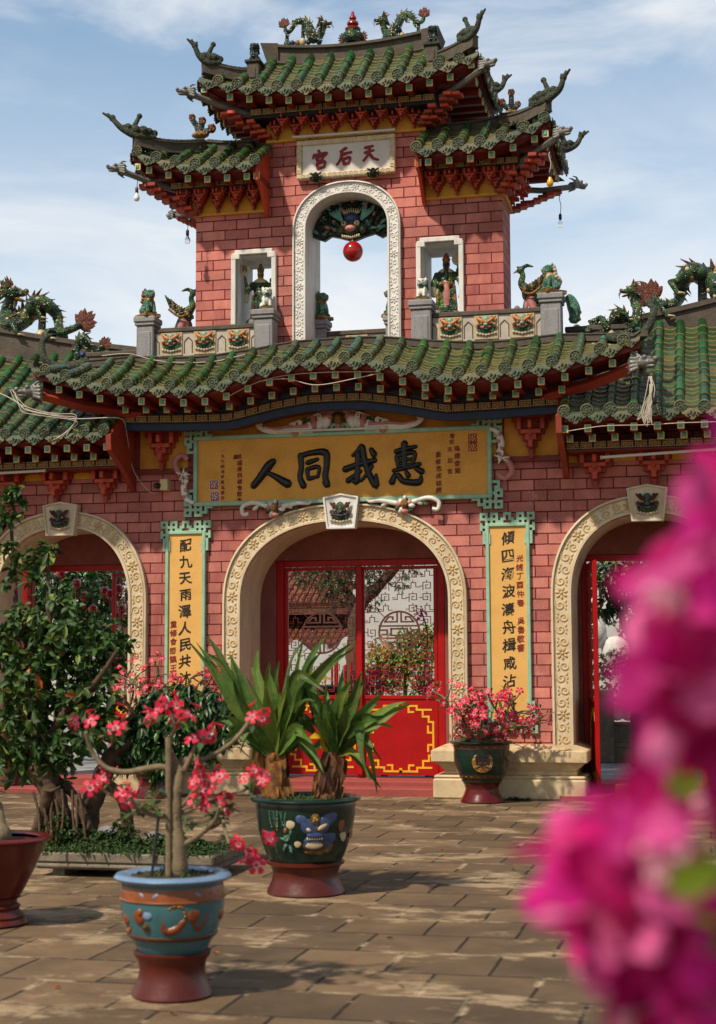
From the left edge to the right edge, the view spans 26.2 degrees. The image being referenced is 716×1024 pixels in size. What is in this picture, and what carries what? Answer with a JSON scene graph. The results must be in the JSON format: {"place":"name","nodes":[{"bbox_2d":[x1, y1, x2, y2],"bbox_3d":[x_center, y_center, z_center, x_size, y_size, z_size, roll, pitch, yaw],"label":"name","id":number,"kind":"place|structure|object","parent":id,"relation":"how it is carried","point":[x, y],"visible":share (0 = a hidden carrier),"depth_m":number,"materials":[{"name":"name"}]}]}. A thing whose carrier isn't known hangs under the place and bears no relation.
{"place":"outdoors","nodes":[
{"label":"outdoors","id":0,"kind":"place"},
{"bbox_2d":[56,572,65,581],"bbox_3d":[-4.877,0.860,25.235,0.164,0.700,0.160,-2,-6,13],"label":"paper lantern","id":1,"kind":"object","parent":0,"point":[60,575],"visible":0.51,"depth_m":25.17,"materials":[{"name":"red paper"}]},
{"bbox_2d":[72,572,80,595],"bbox_3d":[-4.610,1.024,25.157,0.164,0.700,0.160,-2,-6,13],"label":"paper lantern","id":2,"kind":"object","parent":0,"point":[77,584],"visible":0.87,"depth_m":25.09,"materials":[{"name":"red paper"}]},
{"bbox_2d":[80,571,87,608],"bbox_3d":[-4.475,1.231,25.105,0.164,0.700,0.160,-2,-6,13],"label":"paper lantern","id":3,"kind":"object","parent":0,"point":[83,597],"visible":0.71,"depth_m":25.05,"materials":[{"name":"red paper"}]},
{"bbox_2d":[88,605,97,612],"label":"paper lantern","id":4,"kind":"object","parent":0,"point":[93,608],"visible":0.63,"depth_m":24.98,"materials":[{"name":"red paper"}]},
{"bbox_2d":[100,582,108,603],"bbox_3d":[-4.129,1.143,25.033,0.164,0.700,0.160,-2,-6,13],"label":"paper lantern","id":5,"kind":"object","parent":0,"point":[104,589],"visible":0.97,"depth_m":24.97,"materials":[{"name":"red paper"}]},
{"bbox_2d":[105,589,111,605],"bbox_3d":[-4.041,1.184,25.009,0.164,0.700,0.160,-2,-6,13],"label":"paper lantern","id":6,"kind":"object","parent":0,"point":[108,594],"visible":0.79,"depth_m":24.94,"materials":[{"name":"red paper"}]},
{"bbox_2d":[116,600,120,633],"bbox_3d":[-3.920,1.760,24.924,0.164,0.700,0.160,-2,-6,13],"label":"paper lantern","id":7,"kind":"object","parent":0,"point":[118,626],"visible":0.34,"depth_m":24.90,"materials":[{"name":"red paper"}]},
{"bbox_2d":[117,571,122,600],"bbox_3d":[-3.896,1.099,24.983,0.164,0.700,0.160,-2,-6,13],"label":"paper lantern","id":8,"kind":"object","parent":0,"point":[119,587],"visible":0.69,"depth_m":24.93,"materials":[{"name":"red paper"}]},
{"bbox_2d":[116,595,125,621],"bbox_3d":[-3.839,1.429,24.938,0.164,0.700,0.160,-2,-6,13],"label":"paper lantern","id":9,"kind":"object","parent":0,"point":[120,608],"visible":0.81,"depth_m":24.88,"materials":[{"name":"red paper"}]},
{"bbox_2d":[289,637,347,684],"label":"wavy wall","id":10,"kind":"structure","parent":0,"point":[321,658],"depth_m":31.09,"materials":[{"name":"white paint"}]},
{"bbox_2d":[289,566,352,650],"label":"temple hall","id":11,"kind":"structure","parent":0,"point":[317,606],"depth_m":34.68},
{"bbox_2d":[35,561,629,721],"bbox_3d":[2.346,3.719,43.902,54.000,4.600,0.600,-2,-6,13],"label":"tree","id":12,"kind":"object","parent":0,"point":[611,631],"depth_m":42.67,"materials":[{"name":"green plant"}]},
{"bbox_2d":[313,662,375,694],"bbox_3d":[-0.385,3.377,25.799,1.400,1.715,1.400,-2,-6,13],"label":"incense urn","id":13,"kind":"object","parent":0,"point":[331,686],"visible":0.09,"depth_m":25.71,"materials":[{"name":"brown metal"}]},
{"bbox_2d":[0,792,715,1023],"bbox_3d":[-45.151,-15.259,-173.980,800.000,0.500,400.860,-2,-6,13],"label":"courtyard ground","id":14,"kind":"structure","parent":0,"point":[470,942],"depth_m":9.33,"materials":[{"name":"brown stone"}]},
{"bbox_2d":[0,761,52,928],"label":"red pot","id":15,"kind":"object","parent":14,"relation":"on","point":[20,852],"visible":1,"depth_m":9.78,"materials":[{"name":"ceramic"}]},
{"bbox_2d":[33,807,244,875],"bbox_3d":[-1.819,2.644,12.410,1.699,0.519,0.929,-2,-6,13],"label":"bonsai tray","id":16,"kind":"object","parent":14,"relation":"on","point":[107,847],"visible":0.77,"depth_m":12.16,"materials":[{"name":"stone"}]},
{"bbox_2d":[0,483,136,847],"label":"bonsai tree","id":17,"kind":"object","parent":16,"relation":"in","point":[35,749],"visible":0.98,"depth_m":12.61,"materials":[{"name":"green plant"}]},
{"bbox_2d":[78,680,240,836],"bbox_3d":[-1.630,2.083,12.688,1.468,1.379,0.503,-2,-6,13],"label":"bonsai tree","id":18,"kind":"object","parent":16,"relation":"in","point":[144,745],"visible":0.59,"depth_m":12.61,"materials":[{"name":"green plant"}]},
{"bbox_2d":[93,650,222,798],"bbox_3d":[-2.516,2.687,19.533,1.856,1.855,2.002,-6,-8,43],"label":"potted desert rose","id":19,"kind":"object","parent":14,"relation":"on","point":[143,776],"visible":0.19,"depth_m":19.30,"materials":[{"name":"plant"}]},
{"bbox_2d":[68,690,277,1003],"bbox_3d":[-0.956,1.675,7.811,1.059,1.526,0.593,1,-6,-8],"label":"potted desert rose","id":20,"kind":"object","parent":14,"relation":"on","point":[172,911],"visible":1,"depth_m":7.70,"materials":[{"name":"plant"}]},
{"bbox_2d":[189,635,411,898],"bbox_3d":[-0.447,1.845,11.309,1.725,1.878,0.820,-2,-6,13],"label":"potted lily","id":21,"kind":"object","parent":14,"relation":"on","point":[313,831],"visible":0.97,"depth_m":11.16,"materials":[{"name":"green plant"}]},
{"bbox_2d":[0,8,715,800],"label":"temple gate","id":22,"kind":"structure","parent":14,"relation":"on","point":[472,162],"depth_m":20.07,"materials":[{"name":"pink brick"}]},
{"bbox_2d":[0,469,45,473],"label":"fluorescent tube","id":23,"kind":"object","parent":22,"relation":"attached to","point":[25,471],"visible":1,"depth_m":20.49,"materials":[{"name":"white glass"}]},
{"bbox_2d":[21,571,32,720],"bbox_3d":[-4.575,2.248,21.217,0.060,2.820,0.840,0,-6,-7],"label":"iron door","id":24,"kind":"structure","parent":22,"relation":"in","point":[27,593],"depth_m":20.94,"materials":[{"name":"red metal"}]},
{"bbox_2d":[10,390,76,434],"bbox_3d":[-4.078,-1.294,19.844,0.889,0.623,0.071,-1,-6,3],"label":"cable","id":25,"kind":"object","parent":22,"relation":"hanging from","point":[48,412],"visible":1,"depth_m":19.85,"materials":[{"name":"white metal"}]},
{"bbox_2d":[11,389,76,436],"bbox_3d":[-4.068,-1.286,19.833,0.866,0.641,0.082,-1,-6,3],"label":"cable","id":26,"kind":"object","parent":22,"relation":"attached to","point":[46,412],"visible":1,"depth_m":19.82,"materials":[{"name":"white metal"}]},
{"bbox_2d":[13,390,76,437],"bbox_3d":[-4.055,-1.275,19.835,0.849,0.657,0.072,-1,-6,3],"label":"cable","id":27,"kind":"object","parent":22,"relation":"attached to","point":[45,414],"visible":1,"depth_m":19.82,"materials":[{"name":"white metal"}]},
{"bbox_2d":[15,393,77,439],"bbox_3d":[-4.034,-1.265,19.840,0.849,0.674,0.059,0,-6,2],"label":"cable","id":28,"kind":"object","parent":22,"relation":"attached to","point":[50,416],"visible":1,"depth_m":19.82,"materials":[{"name":"white metal"}]},
{"bbox_2d":[0,276,96,338],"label":"roof dragon","id":29,"kind":"object","parent":22,"relation":"on","point":[37,306],"visible":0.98,"depth_m":22.59},
{"bbox_2d":[0,393,124,423],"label":"cable","id":30,"kind":"object","parent":22,"relation":"hanging from","point":[66,417],"visible":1,"depth_m":19.84,"materials":[{"name":"white metal"}]},
{"bbox_2d":[71,330,111,359],"bbox_3d":[-3.742,-2.339,21.502,0.648,0.415,0.232,-2,-6,19],"label":"roof dragon","id":31,"kind":"object","parent":22,"relation":"on","point":[83,340],"visible":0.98,"depth_m":21.48},
{"bbox_2d":[110,573,127,767],"bbox_3d":[-3.161,2.253,21.326,0.553,2.820,0.060,-2,-6,13],"label":"iron door","id":32,"kind":"structure","parent":22,"relation":"in","point":[114,575],"depth_m":21.45,"materials":[{"name":"red metal"}]},
{"bbox_2d":[134,166,139,201],"bbox_3d":[-2.953,-4.385,20.510,0.080,0.493,0.080,-2,-6,13],"label":"light bulb","id":33,"kind":"object","parent":22,"relation":"hanging from","point":[136,197],"visible":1,"depth_m":20.48,"materials":[{"name":"white glass"}]},
{"bbox_2d":[125,423,151,492],"bbox_3d":[-2.970,-0.698,20.259,0.263,0.862,0.674,-3,-7,29],"label":"cable","id":34,"kind":"object","parent":22,"relation":"hanging from","point":[131,462],"visible":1,"depth_m":20.43,"materials":[{"name":"red metal"}]},
{"bbox_2d":[135,288,160,317],"bbox_3d":[-2.853,-2.825,20.863,0.240,0.404,0.319,4,-7,-37],"label":"lion statue","id":35,"kind":"object","parent":22,"relation":"on","point":[148,305],"visible":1,"depth_m":20.78,"materials":[{"name":"green ceramic"}]},
{"bbox_2d":[153,479,170,490],"bbox_3d":[-2.606,-0.360,20.391,0.186,0.150,0.203,-2,-6,13],"label":"security camera","id":36,"kind":"object","parent":22,"relation":"attached to","point":[164,485],"visible":1,"depth_m":20.34,"materials":[{"name":"beige plastic"}]},
{"bbox_2d":[102,353,244,362],"bbox_3d":[-2.440,-2.039,20.264,2.002,0.189,0.035,-2,-6,13],"label":"cable","id":37,"kind":"object","parent":22,"relation":"attached to","point":[165,361],"visible":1,"depth_m":20.29,"materials":[{"name":"black metal"}]},
{"bbox_2d":[165,288,195,327],"bbox_3d":[-2.386,-2.647,21.042,0.484,0.865,0.277,-2,-6,13],"label":"phoenix statue","id":38,"kind":"object","parent":22,"relation":"on","point":[185,315],"visible":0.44,"depth_m":20.98,"materials":[{"name":"green ceramic"}]},
{"bbox_2d":[161,520,211,701],"bbox_3d":[-2.271,1.491,20.204,0.695,2.760,0.059,-2,-6,13],"label":"couplet panel","id":39,"kind":"object","parent":22,"relation":"attached to","point":[185,588],"visible":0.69,"depth_m":20.23,"materials":[{"name":"yellow paint"}]},
{"bbox_2d":[185,210,189,243],"bbox_3d":[-2.293,-3.836,20.663,0.080,0.473,0.080,-2,-6,13],"label":"light bulb","id":40,"kind":"object","parent":22,"relation":"hanging from","point":[187,239],"visible":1,"depth_m":20.63,"materials":[{"name":"clear glass"}]},
{"bbox_2d":[189,114,215,138],"bbox_3d":[-2.167,-5.384,21.406,0.401,0.365,0.155,-2,-6,13],"label":"ridge ornament","id":41,"kind":"object","parent":22,"relation":"attached to","point":[201,131],"visible":0.98,"depth_m":21.37,"materials":[{"name":"multicoloured ceramic"}]},
{"bbox_2d":[249,43,259,58],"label":"lion statue","id":42,"kind":"object","parent":22,"relation":"on","point":[254,48],"visible":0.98,"depth_m":20.68,"materials":[{"name":"green ceramic"}]},
{"bbox_2d":[240,263,270,322],"bbox_3d":[-1.328,-2.929,20.958,0.560,0.950,0.286,-1,-6,3],"label":"deity statue","id":43,"kind":"object","parent":22,"relation":"attached to","point":[257,285],"visible":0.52,"depth_m":20.91,"materials":[{"name":"green ceramic"}]},
{"bbox_2d":[259,287,274,308],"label":"lion statue","id":44,"kind":"object","parent":22,"relation":"on","point":[266,296],"visible":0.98,"depth_m":20.41,"materials":[{"name":"white ceramic"}]},
{"bbox_2d":[226,371,375,397],"bbox_3d":[-0.716,-1.593,19.118,1.993,0.273,0.023,-2,-6,14],"label":"cable","id":45,"kind":"object","parent":22,"relation":"attached to","point":[304,373],"visible":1,"depth_m":19.11,"materials":[{"name":"white metal"}]},
{"bbox_2d":[278,15,332,44],"bbox_3d":[-0.732,-6.671,21.254,0.789,0.475,0.213,-2,-6,13],"label":"roof dragon","id":46,"kind":"object","parent":22,"relation":"on","point":[308,28],"visible":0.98,"depth_m":21.22},
{"bbox_2d":[258,372,380,384],"bbox_3d":[-0.485,-1.634,19.063,1.580,0.129,0.026,-2,-6,13],"label":"cable","id":47,"kind":"object","parent":22,"relation":"hanging from","point":[322,384],"visible":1,"depth_m":19.04,"materials":[{"name":"white metal"}]},
{"bbox_2d":[284,567,360,776],"bbox_3d":[-0.484,2.149,20.724,1.045,2.805,0.060,-2,-6,13],"label":"iron door","id":48,"kind":"structure","parent":22,"relation":"in","point":[299,763],"depth_m":20.75,"materials":[{"name":"red metal"}]},
{"bbox_2d":[315,291,333,320],"bbox_3d":[-0.519,-2.816,21.061,0.319,0.404,0.240,-6,-8,43],"label":"lion statue","id":49,"kind":"object","parent":22,"relation":"on","point":[322,309],"visible":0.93,"depth_m":20.98,"materials":[{"name":"green ceramic"}]},
{"bbox_2d":[276,426,386,432],"bbox_3d":[-0.335,-1.062,19.932,1.464,0.050,0.143,-2,-6,13],"label":"fluorescent tube","id":50,"kind":"object","parent":22,"relation":"attached to","point":[330,429],"visible":1,"depth_m":19.87,"materials":[{"name":"white glass"}]},
{"bbox_2d":[172,410,514,517],"bbox_3d":[-0.246,-0.692,19.873,4.560,1.503,0.165,-2,-6,13],"label":"banner sign","id":51,"kind":"object","parent":22,"relation":"attached to","point":[404,467],"visible":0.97,"depth_m":19.88,"materials":[{"name":"yellow paint"}]},
{"bbox_2d":[292,128,395,138],"bbox_3d":[-0.183,-5.037,20.507,1.414,0.055,0.143,-2,-6,13],"label":"fluorescent tube","id":52,"kind":"object","parent":22,"relation":"attached to","point":[344,133],"visible":1,"depth_m":20.45,"materials":[{"name":"white glass"}]},
{"bbox_2d":[297,133,395,183],"bbox_3d":[-0.160,-4.696,20.473,1.362,0.616,0.169,-2,-6,13],"label":"title plaque","id":53,"kind":"object","parent":22,"relation":"attached to","point":[369,156],"visible":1,"depth_m":20.48,"materials":[{"name":"beige paint"}]},
{"bbox_2d":[313,200,386,241],"bbox_3d":[-0.068,-3.956,20.751,1.149,0.581,0.270,-2,-6,13],"label":"carved beast head","id":54,"kind":"object","parent":22,"relation":"attached to","point":[356,220],"visible":0.97,"depth_m":20.75},
{"bbox_2d":[343,238,362,261],"bbox_3d":[-0.068,-3.527,20.652,0.274,0.327,0.274,-2,-6,13],"label":"lantern ball","id":55,"kind":"object","parent":54,"relation":"hanging from","point":[352,250],"visible":1,"depth_m":20.55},
{"bbox_2d":[338,11,367,42],"bbox_3d":[-0.071,-6.655,21.106,0.310,0.474,0.310,3,-7,-30],"label":"gourd finial","id":56,"kind":"object","parent":22,"relation":"on","point":[352,33],"visible":0.92,"depth_m":21.03,"materials":[{"name":"red ceramic"}]},
{"bbox_2d":[381,290,387,317],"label":"lion statue","id":57,"kind":"object","parent":22,"relation":"on","point":[386,310],"visible":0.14,"depth_m":20.78,"materials":[{"name":"ceramic"}]},
{"bbox_2d":[361,565,438,776],"bbox_3d":[0.554,2.120,20.486,1.045,2.805,0.060,-2,-6,13],"label":"iron door","id":58,"kind":"structure","parent":22,"relation":"in","point":[405,748],"depth_m":20.41,"materials":[{"name":"red metal"}]},
{"bbox_2d":[373,7,429,37],"bbox_3d":[0.592,-6.659,20.945,0.789,0.480,0.213,-2,-6,13],"label":"roof dragon","id":59,"kind":"object","parent":22,"relation":"on","point":[395,29],"visible":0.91,"depth_m":20.91},
{"bbox_2d":[413,278,429,299],"bbox_3d":[0.845,-2.887,20.010,0.192,0.323,0.255,-3,-6,23],"label":"lion statue","id":60,"kind":"object","parent":22,"relation":"on","point":[422,289],"visible":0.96,"depth_m":19.94,"materials":[{"name":"white ceramic"}]},
{"bbox_2d":[427,25,438,41],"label":"lion statue","id":61,"kind":"object","parent":22,"relation":"on","point":[432,33],"visible":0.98,"depth_m":20.14,"materials":[{"name":"ceramic"}]},
{"bbox_2d":[431,252,458,312],"bbox_3d":[1.215,-2.978,20.377,0.534,0.950,0.313,-1,-6,5],"label":"deity statue","id":62,"kind":"object","parent":22,"relation":"attached to","point":[443,289],"visible":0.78,"depth_m":20.31,"materials":[{"name":"green ceramic"}]},
{"bbox_2d":[480,511,537,732],"bbox_3d":[1.889,1.378,19.248,0.695,2.760,0.059,-2,-6,13],"label":"couplet panel","id":63,"kind":"object","parent":22,"relation":"attached to","point":[508,619],"visible":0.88,"depth_m":19.26,"materials":[{"name":"yellow paint"}]},
{"bbox_2d":[498,88,520,112],"bbox_3d":[2.017,-5.444,20.439,0.307,0.383,0.132,-2,-6,13],"label":"ridge ornament","id":64,"kind":"object","parent":22,"relation":"attached to","point":[511,106],"visible":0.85,"depth_m":20.41,"materials":[{"name":"ceramic"}]},
{"bbox_2d":[513,264,543,307],"bbox_3d":[2.247,-2.799,19.918,0.484,0.865,0.277,-2,-6,13],"label":"phoenix statue","id":65,"kind":"object","parent":22,"relation":"on","point":[529,291],"visible":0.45,"depth_m":19.84,"materials":[{"name":"green ceramic"}]},
{"bbox_2d":[547,152,553,186],"bbox_3d":[2.400,-4.283,19.204,0.088,0.454,0.088,-2,-6,13],"label":"light bulb","id":66,"kind":"object","parent":22,"relation":"hanging from","point":[550,182],"visible":1,"depth_m":19.18,"materials":[{"name":"yellow glass"}]},
{"bbox_2d":[537,263,566,294],"bbox_3d":[2.475,-2.971,19.639,0.319,0.404,0.240,3,-6,-27],"label":"lion statue","id":67,"kind":"object","parent":22,"relation":"on","point":[552,280],"visible":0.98,"depth_m":19.57,"materials":[{"name":"green ceramic"}]},
{"bbox_2d":[558,196,562,227],"bbox_3d":[2.799,-4.165,21.266,0.080,0.473,0.080,-2,-6,13],"label":"light bulb","id":68,"kind":"object","parent":22,"relation":"hanging from","point":[560,223],"visible":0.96,"depth_m":21.24,"materials":[{"name":"clear glass"}]},
{"bbox_2d":[565,294,581,323],"bbox_3d":[2.773,-2.616,19.779,0.215,0.385,0.162,0,-6,-4],"label":"fish finial","id":69,"kind":"object","parent":22,"relation":"attached to","point":[573,308],"visible":1,"depth_m":19.72,"materials":[{"name":"green ceramic"}]},
{"bbox_2d":[586,560,600,787],"bbox_3d":[2.980,2.040,19.462,0.060,2.820,0.840,-1,-6,3],"label":"iron door","id":70,"kind":"structure","parent":22,"relation":"in","point":[591,567],"depth_m":19.18,"materials":[{"name":"red metal"}]},
{"bbox_2d":[584,279,645,332],"bbox_3d":[3.297,-2.596,19.797,0.824,0.799,0.283,-2,-6,13],"label":"roof dragon","id":71,"kind":"object","parent":22,"relation":"on","point":[619,315],"visible":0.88,"depth_m":19.72},
{"bbox_2d":[569,422,706,430],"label":"cable","id":72,"kind":"object","parent":22,"relation":"attached to","point":[638,425],"visible":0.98,"depth_m":18.18,"materials":[{"name":"white metal"}]},
{"bbox_2d":[637,376,649,419],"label":"cable","id":73,"kind":"object","parent":22,"relation":"hanging from","point":[644,399],"visible":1,"depth_m":18.04,"materials":[{"name":"white metal"}]},
{"bbox_2d":[641,376,650,421],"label":"cable","id":74,"kind":"object","parent":22,"relation":"hanging from","point":[644,404],"visible":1,"depth_m":18.04,"materials":[{"name":"white metal"}]},
{"bbox_2d":[643,376,652,423],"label":"cable","id":75,"kind":"object","parent":22,"relation":"hanging from","point":[645,405],"visible":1,"depth_m":18.03,"materials":[{"name":"white metal"}]},
{"bbox_2d":[644,378,651,418],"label":"cable","id":76,"kind":"object","parent":22,"relation":"hanging from","point":[649,399],"visible":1,"depth_m":18.03,"materials":[{"name":"white metal"}]},
{"bbox_2d":[646,376,651,422],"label":"cable","id":77,"kind":"object","parent":22,"relation":"hanging from","point":[650,404],"visible":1,"depth_m":18.03,"materials":[{"name":"white metal"}]},
{"bbox_2d":[649,384,652,423],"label":"cable","id":78,"kind":"object","parent":22,"relation":"hanging from","point":[649,406],"visible":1,"depth_m":18.02,"materials":[{"name":"white metal"}]},
{"bbox_2d":[647,379,654,425],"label":"cable","id":79,"kind":"object","parent":22,"relation":"hanging from","point":[651,402],"visible":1,"depth_m":18.02,"materials":[{"name":"white metal"}]},
{"bbox_2d":[650,373,658,415],"bbox_3d":[3.478,-1.377,18.027,0.100,0.516,0.100,-2,-6,13],"label":"light bulb","id":80,"kind":"object","parent":22,"relation":"hanging from","point":[654,411],"visible":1,"depth_m":17.99,"materials":[{"name":"clear glass"}]},
{"bbox_2d":[600,448,715,458],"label":"fluorescent tube","id":81,"kind":"object","parent":22,"relation":"attached to","point":[648,454],"visible":1,"depth_m":18.55,"materials":[{"name":"white glass"}]},
{"bbox_2d":[637,258,715,316],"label":"roof dragon","id":82,"kind":"object","parent":22,"relation":"on","point":[702,276],"visible":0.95,"depth_m":20.45},
{"bbox_2d":[703,776,712,785],"bbox_3d":[4.446,2.005,19.175,0.060,2.820,0.840,-4,-7,33],"label":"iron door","id":83,"kind":"structure","parent":22,"relation":"in","point":[705,779],"depth_m":18.70,"materials":[{"name":"red metal"}]},
{"bbox_2d":[422,678,553,803],"bbox_3d":[1.506,2.759,18.590,1.580,1.489,1.278,-5,-7,38],"label":"potted desert rose","id":84,"kind":"object","parent":14,"relation":"on","point":[481,757],"visible":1,"depth_m":18.32,"materials":[{"name":"plant"}]},
{"bbox_2d":[506,796,530,800],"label":"weed","id":85,"kind":"object","parent":14,"relation":"on","point":[517,798],"visible":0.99,"depth_m":18.75,"materials":[{"name":"green plant"}]},
{"bbox_2d":[509,411,715,1023],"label":"bougainvillea","id":86,"kind":"object","parent":14,"relation":"on","point":[620,895],"visible":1,"depth_m":1.11,"materials":[{"name":"pink plant"}]},
{"bbox_2d":[0,0,715,346],"label":"sky","id":87,"kind":"structure","parent":0,"point":[641,79],"materials":[{"name":"blue"}]},
{"bbox_2d":[54,724,702,779],"bbox_3d":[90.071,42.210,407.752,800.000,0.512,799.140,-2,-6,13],"label":"courtyard ground","id":88,"kind":"structure","parent":0,"point":[610,771],"depth_m":24.48,"materials":[{"name":"beige stone"}]},
{"bbox_2d":[35,571,127,763],"bbox_3d":[-5.111,2.493,25.936,2.553,3.536,1.163,-2,-6,13],"label":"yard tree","id":89,"kind":"object","parent":88,"relation":"on","point":[98,596],"visible":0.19,"depth_m":25.83,"materials":[{"name":"green plant"}]},
{"bbox_2d":[36,571,127,733],"bbox_3d":[-5.535,2.450,29.175,3.465,4.269,1.118,-2,-6,13],"label":"yard tree","id":90,"kind":"object","parent":88,"relation":"on","point":[90,575],"visible":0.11,"depth_m":28.88,"materials":[{"name":"green plant"}]},
{"bbox_2d":[94,603,127,681],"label":"garden tree","id":91,"kind":"object","parent":88,"relation":"on","point":[116,656],"visible":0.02,"depth_m":42.57,"materials":[{"name":"green plant"}]},
{"bbox_2d":[291,565,424,684],"bbox_3d":[-0.100,2.169,27.893,2.775,4.525,1.086,-2,-6,13],"label":"pine tree","id":92,"kind":"object","parent":88,"relation":"on","point":[373,590],"visible":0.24,"depth_m":27.84,"materials":[{"name":"green plant"}]},
{"bbox_2d":[351,668,383,775],"bbox_3d":[0.104,3.048,22.212,0.573,1.625,0.448,-3,-6,27],"label":"flowering plant","id":93,"kind":"object","parent":88,"relation":"on","point":[367,684],"visible":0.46,"depth_m":22.22,"materials":[{"name":"pink plant"}]},
{"bbox_2d":[369,667,402,775],"bbox_3d":[0.401,3.038,22.151,0.561,1.629,0.450,-2,-6,13],"label":"flowering plant","id":94,"kind":"object","parent":88,"relation":"on","point":[397,673],"visible":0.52,"depth_m":22.18,"materials":[{"name":"pink plant"}]},
{"bbox_2d":[365,622,433,694],"bbox_3d":[0.812,3.198,27.594,1.657,2.411,0.787,-2,-6,13],"label":"shrub","id":95,"kind":"object","parent":88,"relation":"on","point":[395,659],"visible":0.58,"depth_m":27.55,"materials":[{"name":"green plant"}]},
{"bbox_2d":[414,606,427,683],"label":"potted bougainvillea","id":96,"kind":"object","parent":88,"relation":"on","point":[420,615],"visible":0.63,"depth_m":23.16,"materials":[{"name":"pink plant"}]},
{"bbox_2d":[410,671,433,776],"bbox_3d":[1.042,3.047,22.011,0.577,1.579,0.525,-2,-6,13],"label":"flowering plant","id":97,"kind":"object","parent":88,"relation":"on","point":[424,681],"visible":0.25,"depth_m":22.03,"materials":[{"name":"pink plant"}]},
{"bbox_2d":[591,590,631,721],"bbox_3d":[4.621,2.965,27.773,1.530,3.244,0.656,-2,-6,13],"label":"rockery","id":98,"kind":"object","parent":88,"relation":"on","point":[606,644],"visible":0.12,"depth_m":27.65,"materials":[{"name":"white stone"}]},
{"bbox_2d":[591,561,640,762],"bbox_3d":[4.699,2.304,24.741,2.169,3.588,0.984,-2,-6,13],"label":"yard tree","id":99,"kind":"object","parent":88,"relation":"on","point":[613,598],"visible":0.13,"depth_m":24.83,"materials":[{"name":"green plant"}]},
{"bbox_2d":[353,565,433,694],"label":"white wall","id":100,"kind":"structure","parent":0,"point":[400,604],"depth_m":32.85,"materials":[{"name":"white paint"}]},
{"bbox_2d":[593,647,623,688],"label":"flowering bush","id":101,"kind":"object","parent":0,"point":[602,667],"visible":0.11,"depth_m":26.77,"materials":[{"name":"pink plant"}]},
{"bbox_2d":[609,616,626,637],"bbox_3d":[7.797,3.707,38.760,3.164,3.574,2.556,-2,-6,13],"label":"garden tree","id":102,"kind":"object","parent":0,"point":[617,630],"visible":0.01,"depth_m":38.81,"materials":[{"name":"pink plant"}]},
{"bbox_2d":[599,689,652,762],"bbox_3d":[5.096,3.562,25.538,2.590,1.217,0.260,-2,-6,13],"label":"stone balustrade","id":103,"kind":"object","parent":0,"point":[615,745],"visible":0.12,"depth_m":25.61,"materials":[{"name":"grey stone"}]}
]}

